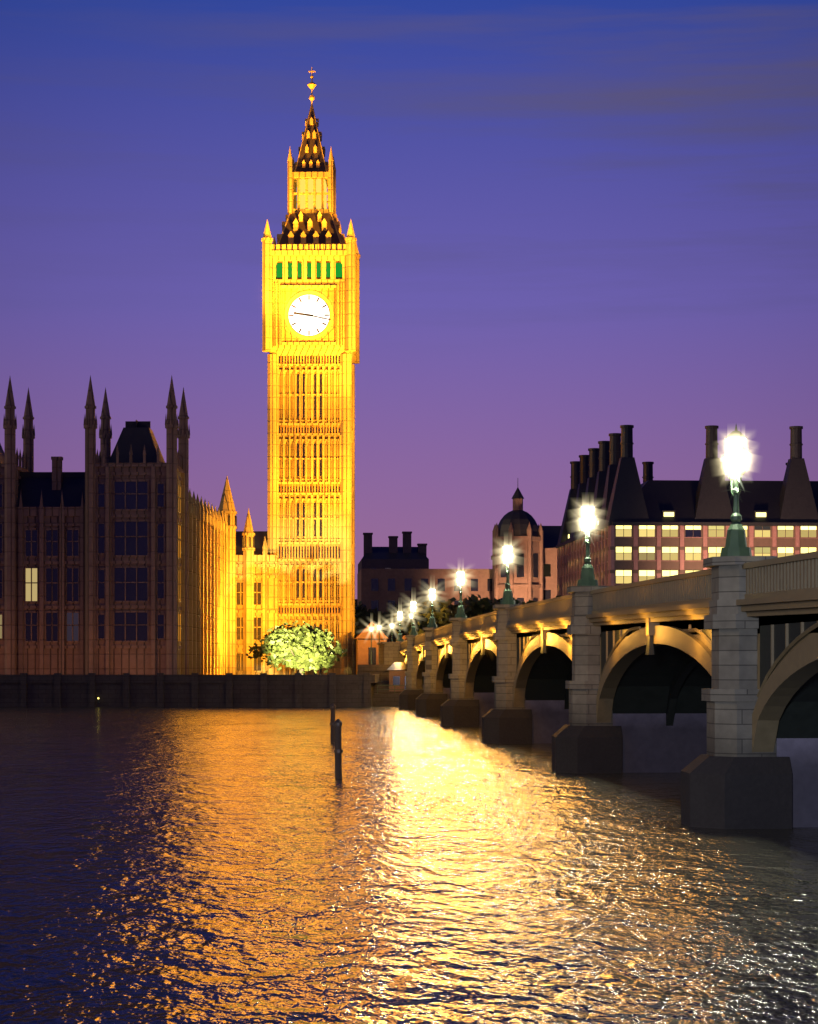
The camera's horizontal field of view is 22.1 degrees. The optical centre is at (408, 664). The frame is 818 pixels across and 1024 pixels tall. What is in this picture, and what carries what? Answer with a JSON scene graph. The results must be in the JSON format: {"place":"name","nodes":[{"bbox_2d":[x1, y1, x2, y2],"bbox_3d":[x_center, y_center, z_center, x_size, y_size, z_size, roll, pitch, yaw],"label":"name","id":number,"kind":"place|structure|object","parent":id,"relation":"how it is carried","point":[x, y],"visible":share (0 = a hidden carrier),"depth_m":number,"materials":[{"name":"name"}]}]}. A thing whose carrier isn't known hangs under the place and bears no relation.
{"place":"outdoors","nodes":[
{"label":"outdoors","id":0,"kind":"place"},
{"bbox_2d":[0,665,401,706],"bbox_3d":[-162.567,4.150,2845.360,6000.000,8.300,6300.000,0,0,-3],"label":"wall","id":1,"kind":"structure","parent":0,"point":[359,689],"depth_m":261.44,"materials":[{"name":"stone"}]},
{"bbox_2d":[0,375,277,674],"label":"palace of westminster","id":2,"kind":"structure","parent":1,"relation":"on","point":[131,555],"depth_m":273.39,"materials":[{"name":"stone"}]},
{"bbox_2d":[239,619,347,674],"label":"tree","id":3,"kind":"object","parent":1,"relation":"on","point":[302,648],"visible":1,"depth_m":298.09,"materials":[{"name":"green plant"}]},
{"bbox_2d":[261,67,359,674],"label":"clock tower","id":4,"kind":"structure","parent":1,"relation":"on","point":[311,301],"depth_m":337.93,"materials":[{"name":"stone"}]},
{"bbox_2d":[369,613,412,664],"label":"street lamps","id":5,"kind":"object","parent":1,"relation":"on","point":[391,624],"visible":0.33,"depth_m":308.08,"materials":[{"name":"glass"}]},
{"bbox_2d":[377,662,406,693],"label":"kiosk","id":6,"kind":"object","parent":1,"relation":"on","point":[397,678],"visible":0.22,"depth_m":269.41,"materials":[{"name":"grey"}]},
{"bbox_2d":[355,487,560,674],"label":"distant buildings","id":7,"kind":"structure","parent":1,"relation":"on","point":[393,572],"depth_m":408.20,"materials":[{"name":"brown stone"}]},
{"bbox_2d":[355,594,560,674],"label":"trees","id":8,"kind":"object","parent":1,"relation":"on","point":[445,611],"visible":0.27,"depth_m":347.62,"materials":[{"name":"green plant"}]},
{"bbox_2d":[377,551,817,828],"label":"bridge","id":9,"kind":"structure","parent":1,"relation":"on","point":[704,683],"depth_m":96.66,"materials":[{"name":"stone"}]},
{"bbox_2d":[396,425,751,641],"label":"bridge street lamps","id":10,"kind":"object","parent":9,"relation":"on","point":[735,456],"visible":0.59,"depth_m":102.72,"materials":[{"name":"glass"}]},
{"bbox_2d":[556,425,817,595],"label":"building","id":11,"kind":"structure","parent":1,"relation":"on","point":[649,528],"depth_m":306.25,"materials":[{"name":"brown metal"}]},
{"bbox_2d":[0,706,817,1023],"bbox_3d":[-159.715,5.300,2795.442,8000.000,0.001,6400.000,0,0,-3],"label":"river thames","id":12,"kind":"structure","parent":0,"point":[212,866],"depth_m":50.68,"materials":[{"name":"blue liquid"}]},
{"bbox_2d":[330,703,342,778],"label":"mooring posts","id":13,"kind":"object","parent":12,"relation":"on","point":[335,734],"visible":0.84,"depth_m":97.26,"materials":[{"name":"wood"}]},
{"bbox_2d":[0,0,817,598],"label":"sky","id":14,"kind":"structure","parent":0,"point":[574,222],"materials":[{"name":"purple"}]}
]}

